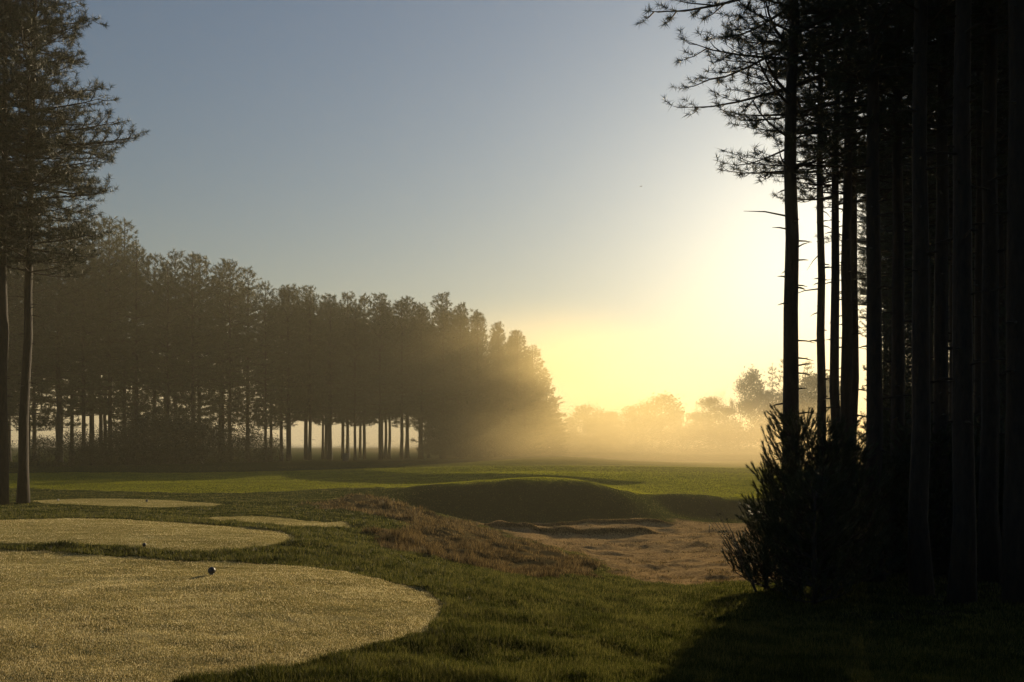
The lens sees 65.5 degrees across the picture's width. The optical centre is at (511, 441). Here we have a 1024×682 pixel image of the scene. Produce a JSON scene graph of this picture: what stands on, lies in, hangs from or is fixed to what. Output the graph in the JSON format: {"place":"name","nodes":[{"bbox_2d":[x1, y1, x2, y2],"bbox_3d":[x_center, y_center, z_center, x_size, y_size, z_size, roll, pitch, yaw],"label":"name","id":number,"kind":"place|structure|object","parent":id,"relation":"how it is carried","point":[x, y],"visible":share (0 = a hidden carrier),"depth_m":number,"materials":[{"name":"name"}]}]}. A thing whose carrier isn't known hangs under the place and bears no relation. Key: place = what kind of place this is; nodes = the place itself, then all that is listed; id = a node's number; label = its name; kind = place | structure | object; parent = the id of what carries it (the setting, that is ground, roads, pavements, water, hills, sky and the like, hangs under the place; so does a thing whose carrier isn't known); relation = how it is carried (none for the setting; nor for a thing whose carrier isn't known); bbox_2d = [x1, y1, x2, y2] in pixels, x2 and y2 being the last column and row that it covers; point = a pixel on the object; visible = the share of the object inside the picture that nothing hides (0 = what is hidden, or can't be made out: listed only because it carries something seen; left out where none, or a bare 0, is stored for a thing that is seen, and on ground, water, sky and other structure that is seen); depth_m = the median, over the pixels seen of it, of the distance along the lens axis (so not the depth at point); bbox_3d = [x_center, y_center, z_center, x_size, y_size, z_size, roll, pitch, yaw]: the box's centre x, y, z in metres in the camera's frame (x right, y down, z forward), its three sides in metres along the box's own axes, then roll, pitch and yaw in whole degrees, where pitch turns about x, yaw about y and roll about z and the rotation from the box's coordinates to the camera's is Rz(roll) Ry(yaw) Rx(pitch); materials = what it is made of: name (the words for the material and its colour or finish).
{"place":"outdoors","nodes":[
{"label":"outdoors","id":0,"kind":"place"},
{"bbox_2d":[33,498,219,507],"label":"tee ground","id":1,"kind":"structure","parent":0,"point":[171,503],"depth_m":28.79,"materials":[{"name":"green plant"}]},
{"bbox_2d":[0,518,291,551],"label":"tee ground","id":2,"kind":"structure","parent":0,"point":[180,537],"depth_m":14.28,"materials":[{"name":"green plant"}]},
{"bbox_2d":[0,498,440,681],"bbox_3d":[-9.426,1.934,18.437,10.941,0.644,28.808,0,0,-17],"label":"tee grass","id":3,"kind":"structure","parent":0,"point":[40,659],"depth_m":7.67,"materials":[{"name":"green plant"}]},
{"bbox_2d":[191,516,349,526],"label":"tee ground","id":4,"kind":"structure","parent":0,"point":[284,522],"depth_m":20.19,"materials":[{"name":"green plant"}]},
{"bbox_2d":[0,0,998,443],"label":"sky","id":5,"kind":"structure","parent":0,"point":[497,156],"materials":[{"name":"blue"}]},
{"bbox_2d":[0,444,1023,681],"bbox_3d":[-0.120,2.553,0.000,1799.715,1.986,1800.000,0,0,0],"label":"ground","id":6,"kind":"structure","parent":0,"point":[533,506],"depth_m":34.88,"materials":[{"name":"green plant"}]},
{"bbox_2d":[7,250,38,413],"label":"pine tree","id":7,"kind":"object","parent":6,"relation":"on","point":[11,326],"visible":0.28,"depth_m":79.11,"materials":[{"name":"green plant"}]},
{"bbox_2d":[12,433,65,466],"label":"shrub","id":8,"kind":"object","parent":6,"relation":"on","point":[38,443],"visible":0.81,"depth_m":70.74,"materials":[{"name":"green plant"}]},
{"bbox_2d":[7,238,81,462],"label":"pine tree","id":9,"kind":"object","parent":6,"relation":"on","point":[15,347],"visible":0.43,"depth_m":78.99,"materials":[{"name":"green plant"}]},
{"bbox_2d":[0,0,93,504],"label":"pine tree","id":10,"kind":"object","parent":6,"relation":"on","point":[4,430],"visible":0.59,"depth_m":27.65,"materials":[{"name":"green plant"}]},
{"bbox_2d":[14,224,104,461],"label":"pine tree","id":11,"kind":"object","parent":6,"relation":"on","point":[70,423],"visible":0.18,"depth_m":82.89,"materials":[{"name":"green plant"}]},
{"bbox_2d":[13,212,106,461],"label":"pine tree","id":12,"kind":"object","parent":6,"relation":"on","point":[58,393],"visible":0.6,"depth_m":80.04,"materials":[{"name":"green plant"}]},
{"bbox_2d":[37,425,107,466],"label":"shrub","id":13,"kind":"object","parent":6,"relation":"on","point":[68,444],"visible":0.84,"depth_m":72.57,"materials":[{"name":"green plant"}]},
{"bbox_2d":[0,0,149,503],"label":"pine tree","id":14,"kind":"object","parent":6,"relation":"on","point":[78,147],"visible":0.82,"depth_m":28.15,"materials":[{"name":"green plant"}]},
{"bbox_2d":[40,221,122,461],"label":"pine tree","id":15,"kind":"object","parent":6,"relation":"on","point":[82,406],"visible":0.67,"depth_m":81.73,"materials":[{"name":"green plant"}]},
{"bbox_2d":[49,215,133,457],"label":"pine tree","id":16,"kind":"object","parent":6,"relation":"on","point":[91,421],"visible":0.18,"depth_m":85.58,"materials":[{"name":"green plant"}]},
{"bbox_2d":[69,216,149,461],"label":"pine tree","id":17,"kind":"object","parent":6,"relation":"on","point":[108,391],"visible":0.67,"depth_m":82.94,"materials":[{"name":"green plant"}]},
{"bbox_2d":[88,218,163,444],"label":"pine tree","id":18,"kind":"object","parent":6,"relation":"on","point":[134,243],"visible":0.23,"depth_m":86.71,"materials":[{"name":"green plant"}]},
{"bbox_2d":[95,420,164,465],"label":"shrub","id":19,"kind":"object","parent":6,"relation":"on","point":[122,433],"visible":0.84,"depth_m":75.15,"materials":[{"name":"green plant"}]},
{"bbox_2d":[100,244,173,456],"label":"pine tree","id":20,"kind":"object","parent":6,"relation":"on","point":[135,330],"visible":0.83,"depth_m":83.54,"materials":[{"name":"green plant"}]},
{"bbox_2d":[99,400,185,464],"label":"shrub","id":21,"kind":"object","parent":6,"relation":"on","point":[138,418],"visible":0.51,"depth_m":76.49,"materials":[{"name":"green plant"}]},
{"bbox_2d":[118,253,198,460],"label":"pine tree","id":22,"kind":"object","parent":6,"relation":"on","point":[155,293],"visible":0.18,"depth_m":88.27,"materials":[{"name":"green plant"}]},
{"bbox_2d":[131,261,197,461],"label":"pine tree","id":23,"kind":"object","parent":6,"relation":"on","point":[166,357],"visible":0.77,"depth_m":84.68,"materials":[{"name":"green plant"}]},
{"bbox_2d":[119,412,215,464],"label":"shrub","id":24,"kind":"object","parent":6,"relation":"on","point":[167,439],"visible":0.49,"depth_m":77.71,"materials":[{"name":"green plant"}]},
{"bbox_2d":[145,247,206,456],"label":"pine tree","id":25,"kind":"object","parent":6,"relation":"on","point":[176,254],"visible":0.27,"depth_m":88.75,"materials":[{"name":"green plant"}]},
{"bbox_2d":[133,401,219,464],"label":"shrub","id":26,"kind":"object","parent":6,"relation":"on","point":[175,420],"visible":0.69,"depth_m":77.88,"materials":[{"name":"green plant"}]},
{"bbox_2d":[160,252,225,457],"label":"pine tree","id":27,"kind":"object","parent":6,"relation":"on","point":[192,326],"visible":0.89,"depth_m":86.01,"materials":[{"name":"green plant"}]},
{"bbox_2d":[163,252,233,460],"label":"pine tree","id":28,"kind":"object","parent":6,"relation":"on","point":[203,282],"visible":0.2,"depth_m":89.79,"materials":[{"name":"green plant"}]},
{"bbox_2d":[166,416,238,463],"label":"shrub","id":29,"kind":"object","parent":6,"relation":"on","point":[211,440],"visible":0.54,"depth_m":81.20,"materials":[{"name":"green plant"}]},
{"bbox_2d":[196,262,251,460],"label":"pine tree","id":30,"kind":"object","parent":6,"relation":"on","point":[223,418],"visible":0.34,"depth_m":91.07,"materials":[{"name":"green plant"}]},
{"bbox_2d":[194,258,263,460],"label":"pine tree","id":31,"kind":"object","parent":6,"relation":"on","point":[230,345],"visible":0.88,"depth_m":88.88,"materials":[{"name":"green plant"}]},
{"bbox_2d":[217,266,277,460],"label":"pine tree","id":32,"kind":"object","parent":6,"relation":"on","point":[248,417],"visible":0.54,"depth_m":91.77,"materials":[{"name":"green plant"}]},
{"bbox_2d":[218,414,280,463],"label":"shrub","id":33,"kind":"object","parent":6,"relation":"on","point":[254,443],"visible":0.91,"depth_m":84.19,"materials":[{"name":"green plant"}]},
{"bbox_2d":[237,280,291,460],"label":"pine tree","id":34,"kind":"object","parent":6,"relation":"on","point":[263,344],"visible":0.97,"depth_m":89.19,"materials":[{"name":"green plant"}]},
{"bbox_2d":[250,288,312,460],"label":"pine tree","id":35,"kind":"object","parent":6,"relation":"on","point":[281,418],"visible":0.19,"depth_m":93.52,"materials":[{"name":"green plant"}]},
{"bbox_2d":[256,284,315,460],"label":"pine tree","id":36,"kind":"object","parent":6,"relation":"on","point":[293,328],"visible":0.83,"depth_m":91.38,"materials":[{"name":"green plant"}]},
{"bbox_2d":[283,284,331,459],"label":"pine tree","id":37,"kind":"object","parent":6,"relation":"on","point":[306,417],"visible":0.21,"depth_m":95.62,"materials":[{"name":"green plant"}]},
{"bbox_2d":[286,293,340,460],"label":"pine tree","id":38,"kind":"object","parent":6,"relation":"on","point":[315,378],"visible":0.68,"depth_m":92.41,"materials":[{"name":"green plant"}]},
{"bbox_2d":[305,293,353,459],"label":"pine tree","id":39,"kind":"object","parent":6,"relation":"on","point":[325,299],"visible":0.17,"depth_m":96.34,"materials":[{"name":"green plant"}]},
{"bbox_2d":[309,300,354,459],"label":"pine tree","id":40,"kind":"object","parent":6,"relation":"on","point":[329,382],"visible":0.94,"depth_m":92.93,"materials":[{"name":"green plant"}]},
{"bbox_2d":[331,290,371,452],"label":"pine tree","id":41,"kind":"object","parent":6,"relation":"on","point":[343,308],"visible":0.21,"depth_m":97.62,"materials":[{"name":"green plant"}]},
{"bbox_2d":[332,305,375,459],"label":"pine tree","id":42,"kind":"object","parent":6,"relation":"on","point":[352,339],"visible":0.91,"depth_m":94.09,"materials":[{"name":"green plant"}]},
{"bbox_2d":[349,293,384,459],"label":"pine tree","id":43,"kind":"object","parent":6,"relation":"on","point":[363,298],"visible":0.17,"depth_m":97.90,"materials":[{"name":"green plant"}]},
{"bbox_2d":[358,292,403,459],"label":"pine tree","id":44,"kind":"object","parent":6,"relation":"on","point":[379,330],"visible":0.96,"depth_m":94.84,"materials":[{"name":"green plant"}]},
{"bbox_2d":[9,457,781,500],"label":"fairway","id":45,"kind":"structure","parent":6,"relation":"on","point":[538,462],"depth_m":52.98,"materials":[{"name":"green plant"}]},
{"bbox_2d":[9,464,805,499],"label":"fairway grass","id":46,"kind":"structure","parent":45,"relation":"on","point":[299,480],"depth_m":49.16,"materials":[{"name":"green plant"}]},
{"bbox_2d":[376,298,429,459],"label":"pine tree","id":47,"kind":"object","parent":6,"relation":"on","point":[409,366],"visible":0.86,"depth_m":96.59,"materials":[{"name":"green plant"}]},
{"bbox_2d":[396,306,442,458],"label":"pine tree","id":48,"kind":"object","parent":6,"relation":"on","point":[424,363],"visible":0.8,"depth_m":97.64,"materials":[{"name":"green plant"}]},
{"bbox_2d":[411,291,465,457],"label":"pine tree","id":49,"kind":"object","parent":6,"relation":"on","point":[445,301],"visible":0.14,"depth_m":103.43,"materials":[{"name":"green plant"}]},
{"bbox_2d":[414,305,468,457],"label":"pine tree","id":50,"kind":"object","parent":6,"relation":"on","point":[446,342],"visible":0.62,"depth_m":99.03,"materials":[{"name":"green plant"}]},
{"bbox_2d":[418,414,488,458],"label":"shrub","id":51,"kind":"object","parent":6,"relation":"on","point":[449,442],"visible":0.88,"depth_m":95.79,"materials":[{"name":"green plant"}]},
{"bbox_2d":[301,492,606,577],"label":"fescue grass","id":52,"kind":"structure","parent":6,"relation":"on","point":[408,536],"depth_m":18.28,"materials":[{"name":"brown plant"}]},
{"bbox_2d":[431,307,486,457],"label":"pine tree","id":53,"kind":"object","parent":6,"relation":"on","point":[460,369],"visible":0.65,"depth_m":99.04,"materials":[{"name":"green plant"}]},
{"bbox_2d":[448,416,503,457],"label":"shrub","id":54,"kind":"object","parent":6,"relation":"on","point":[477,435],"visible":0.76,"depth_m":96.20,"materials":[{"name":"green plant"}]},
{"bbox_2d":[456,311,507,456],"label":"pine tree","id":55,"kind":"object","parent":6,"relation":"on","point":[479,373],"visible":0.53,"depth_m":100.83,"materials":[{"name":"green plant"}]},
{"bbox_2d":[462,410,529,457],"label":"shrub","id":56,"kind":"object","parent":6,"relation":"on","point":[494,437],"visible":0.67,"depth_m":97.24,"materials":[{"name":"green plant"}]},
{"bbox_2d":[480,321,519,454],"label":"pine tree","id":57,"kind":"object","parent":6,"relation":"on","point":[498,332],"visible":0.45,"depth_m":102.51,"materials":[{"name":"green plant"}]},
{"bbox_2d":[0,464,1023,681],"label":"rough grass","id":58,"kind":"structure","parent":6,"relation":"on","point":[791,655],"depth_m":8.63,"materials":[{"name":"green plant"}]},
{"bbox_2d":[485,330,553,455],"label":"pine tree","id":59,"kind":"object","parent":6,"relation":"on","point":[512,338],"visible":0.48,"depth_m":101.03,"materials":[{"name":"green plant"}]},
{"bbox_2d":[505,383,547,455],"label":"pine tree","id":60,"kind":"object","parent":6,"relation":"on","point":[522,417],"visible":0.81,"depth_m":98.49,"materials":[{"name":"green plant"}]},
{"bbox_2d":[506,344,566,455],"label":"pine tree","id":61,"kind":"object","parent":6,"relation":"on","point":[539,365],"visible":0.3,"depth_m":103.15,"materials":[{"name":"green plant"}]},
{"bbox_2d":[532,368,568,455],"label":"pine tree","id":62,"kind":"object","parent":6,"relation":"on","point":[557,429],"visible":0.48,"depth_m":104.20,"materials":[{"name":"green plant"}]},
{"bbox_2d":[566,401,612,451],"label":"tree","id":63,"kind":"object","parent":6,"relation":"on","point":[583,414],"visible":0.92,"depth_m":184.22,"materials":[{"name":"green plant"}]},
{"bbox_2d":[573,426,621,452],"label":"shrub","id":64,"kind":"object","parent":6,"relation":"on","point":[596,439],"visible":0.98,"depth_m":168.69,"materials":[{"name":"green plant"}]},
{"bbox_2d":[621,425,679,452],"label":"shrub","id":65,"kind":"object","parent":6,"relation":"on","point":[654,438],"visible":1,"depth_m":164.54,"materials":[{"name":"green plant"}]},
{"bbox_2d":[633,392,689,451],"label":"tree","id":66,"kind":"object","parent":6,"relation":"on","point":[669,409],"visible":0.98,"depth_m":178.73,"materials":[{"name":"green plant"}]},
{"bbox_2d":[648,425,705,452],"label":"shrub","id":67,"kind":"object","parent":6,"relation":"on","point":[681,438],"visible":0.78,"depth_m":171.20,"materials":[{"name":"green plant"}]},
{"bbox_2d":[689,393,728,448],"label":"broad tree","id":68,"kind":"object","parent":6,"relation":"on","point":[709,406],"visible":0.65,"depth_m":198.73,"materials":[{"name":"green plant"}]},
{"bbox_2d":[682,417,743,452],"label":"shrub","id":69,"kind":"object","parent":6,"relation":"on","point":[714,436],"visible":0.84,"depth_m":168.25,"materials":[{"name":"green plant"}]},
{"bbox_2d":[703,419,769,452],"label":"shrub","id":70,"kind":"object","parent":6,"relation":"on","point":[728,446],"visible":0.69,"depth_m":167.09,"materials":[{"name":"green plant"}]},
{"bbox_2d":[732,364,765,439],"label":"broad tree","id":71,"kind":"object","parent":6,"relation":"on","point":[752,378],"visible":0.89,"depth_m":233.74,"materials":[{"name":"green plant"}]},
{"bbox_2d":[720,503,800,590],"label":"young pine","id":72,"kind":"object","parent":6,"relation":"on","point":[740,539],"visible":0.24,"depth_m":13.37,"materials":[{"name":"green plant"}]},
{"bbox_2d":[725,414,800,452],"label":"shrub","id":73,"kind":"object","parent":6,"relation":"on","point":[758,432],"visible":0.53,"depth_m":164.41,"materials":[{"name":"green plant"}]},
{"bbox_2d":[633,0,935,582],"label":"pine tree","id":74,"kind":"object","parent":6,"relation":"on","point":[791,357],"visible":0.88,"depth_m":15.50,"materials":[{"name":"green plant"}]},
{"bbox_2d":[744,460,848,594],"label":"young pine","id":75,"kind":"object","parent":6,"relation":"on","point":[766,474],"visible":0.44,"depth_m":12.19,"materials":[{"name":"green plant"}]},
{"bbox_2d":[743,461,865,604],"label":"young pine","id":76,"kind":"object","parent":6,"relation":"on","point":[791,563],"visible":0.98,"depth_m":11.37,"materials":[{"name":"green plant"}]},
{"bbox_2d":[727,404,887,589],"bbox_3d":[4.775,1.006,13.181,2.474,3.370,2.120,0,0,-37],"label":"young pine","id":77,"kind":"object","parent":6,"relation":"on","point":[781,430],"visible":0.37,"depth_m":13.04,"materials":[{"name":"green plant"}]},
{"bbox_2d":[721,0,912,470],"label":"pine tree","id":78,"kind":"object","parent":6,"relation":"on","point":[821,367],"visible":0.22,"depth_m":20.93,"materials":[{"name":"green plant"}]},
{"bbox_2d":[799,367,839,427],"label":"broad tree","id":79,"kind":"object","parent":6,"relation":"on","point":[810,379],"visible":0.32,"depth_m":198.91,"materials":[{"name":"green plant"}]},
{"bbox_2d":[742,414,906,593],"bbox_3d":[4.895,1.072,12.605,2.356,3.063,2.749,0,0,21],"label":"young pine","id":80,"kind":"object","parent":6,"relation":"on","point":[835,436],"visible":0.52,"depth_m":12.27,"materials":[{"name":"green plant"}]},
{"bbox_2d":[734,0,930,549],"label":"pine tree","id":81,"kind":"object","parent":6,"relation":"on","point":[835,267],"visible":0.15,"depth_m":19.93,"materials":[{"name":"green plant"}]},
{"bbox_2d":[745,0,951,549],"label":"pine tree","id":82,"kind":"object","parent":6,"relation":"on","point":[845,406],"visible":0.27,"depth_m":18.41,"materials":[{"name":"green plant"}]},
{"bbox_2d":[804,436,907,583],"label":"young pine","id":83,"kind":"object","parent":6,"relation":"on","point":[873,503],"visible":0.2,"depth_m":13.84,"materials":[{"name":"green plant"}]},
{"bbox_2d":[744,1,978,512],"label":"pine tree","id":84,"kind":"object","parent":6,"relation":"on","point":[855,368],"visible":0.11,"depth_m":21.41,"materials":[{"name":"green plant"}]},
{"bbox_2d":[745,0,983,582],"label":"pine tree","id":85,"kind":"object","parent":6,"relation":"on","point":[874,395],"visible":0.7,"depth_m":14.41,"materials":[{"name":"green plant"}]},
{"bbox_2d":[813,106,935,384],"bbox_3d":[16.837,-7.057,35.663,6.300,20.160,5.528,0,0,18],"label":"pine tree","id":86,"kind":"object","parent":6,"relation":"on","point":[884,268],"visible":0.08,"depth_m":36.29,"materials":[{"name":"green plant"}]},
{"bbox_2d":[767,0,999,572],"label":"pine tree","id":87,"kind":"object","parent":6,"relation":"on","point":[897,409],"visible":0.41,"depth_m":15.91,"materials":[{"name":"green plant"}]},
{"bbox_2d":[865,270,911,449],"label":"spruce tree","id":88,"kind":"object","parent":6,"relation":"on","point":[888,307],"visible":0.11,"depth_m":32.92,"materials":[{"name":"green wood"}]},
{"bbox_2d":[781,0,1008,575],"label":"pine tree","id":89,"kind":"object","parent":6,"relation":"on","point":[940,402],"visible":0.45,"depth_m":14.92,"materials":[{"name":"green plant"}]},
{"bbox_2d":[832,10,1001,408],"bbox_3d":[11.418,-7.130,21.655,5.450,19.873,6.210,0,0,12],"label":"pine tree","id":90,"kind":"object","parent":6,"relation":"on","point":[909,173],"visible":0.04,"depth_m":22.10,"materials":[{"name":"green plant"}]},
{"bbox_2d":[827,0,1007,595],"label":"pine tree","id":91,"kind":"object","parent":6,"relation":"on","point":[920,576],"visible":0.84,"depth_m":12.41,"materials":[{"name":"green plant"}]},
{"bbox_2d":[835,390,1001,557],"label":"young pine","id":92,"kind":"object","parent":6,"relation":"on","point":[887,417],"visible":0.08,"depth_m":16.78,"materials":[{"name":"green plant"}]},
{"bbox_2d":[858,15,1008,429],"bbox_3d":[14.581,-7.134,27.646,5.323,20.396,5.984,0,0,31],"label":"pine tree","id":93,"kind":"object","parent":6,"relation":"on","point":[933,228],"visible":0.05,"depth_m":27.73,"materials":[{"name":"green plant"}]},
{"bbox_2d":[880,18,1007,426],"bbox_3d":[13.604,-6.405,24.045,5.012,18.542,4.454,0,0,38],"label":"pine tree","id":94,"kind":"object","parent":6,"relation":"on","point":[950,254],"visible":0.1,"depth_m":24.15,"materials":[{"name":"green plant"}]},
{"bbox_2d":[891,0,1008,582],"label":"pine tree","id":95,"kind":"object","parent":6,"relation":"on","point":[989,554],"visible":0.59,"depth_m":13.41,"materials":[{"name":"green plant"}]},
{"bbox_2d":[895,0,1008,419],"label":"pine tree","id":96,"kind":"object","parent":6,"relation":"on","point":[1000,43],"visible":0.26,"depth_m":14.48,"materials":[{"name":"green plant"}]},
{"bbox_2d":[898,0,1007,603],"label":"pine tree","id":97,"kind":"object","parent":6,"relation":"on","point":[962,581],"visible":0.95,"depth_m":11.41,"materials":[{"name":"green plant"}]},
{"bbox_2d":[902,7,1008,525],"bbox_3d":[11.898,-6.988,20.208,6.074,19.437,5.330,0,0,-43],"label":"pine tree","id":98,"kind":"object","parent":6,"relation":"on","point":[977,268],"visible":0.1,"depth_m":19.73,"materials":[{"name":"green plant"}]},
{"bbox_2d":[905,22,1008,426],"bbox_3d":[15.346,-7.049,25.136,5.798,19.760,5.157,0,0,12],"label":"pine tree","id":99,"kind":"object","parent":6,"relation":"on","point":[1002,278],"visible":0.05,"depth_m":25.15,"materials":[{"name":"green plant"}]},
{"bbox_2d":[975,0,1023,604],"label":"pine tree","id":100,"kind":"object","parent":6,"relation":"on","point":[1013,547],"visible":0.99,"depth_m":10.91,"materials":[{"name":"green plant"}]},
{"bbox_2d":[484,518,673,534],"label":"bunker lip grass","id":101,"kind":"structure","parent":0,"point":[629,530],"depth_m":28.46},
{"bbox_2d":[470,518,780,584],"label":"sandy waste ground","id":102,"kind":"structure","parent":0,"point":[699,563],"depth_m":24.84,"materials":[{"name":"brown sand"}]},
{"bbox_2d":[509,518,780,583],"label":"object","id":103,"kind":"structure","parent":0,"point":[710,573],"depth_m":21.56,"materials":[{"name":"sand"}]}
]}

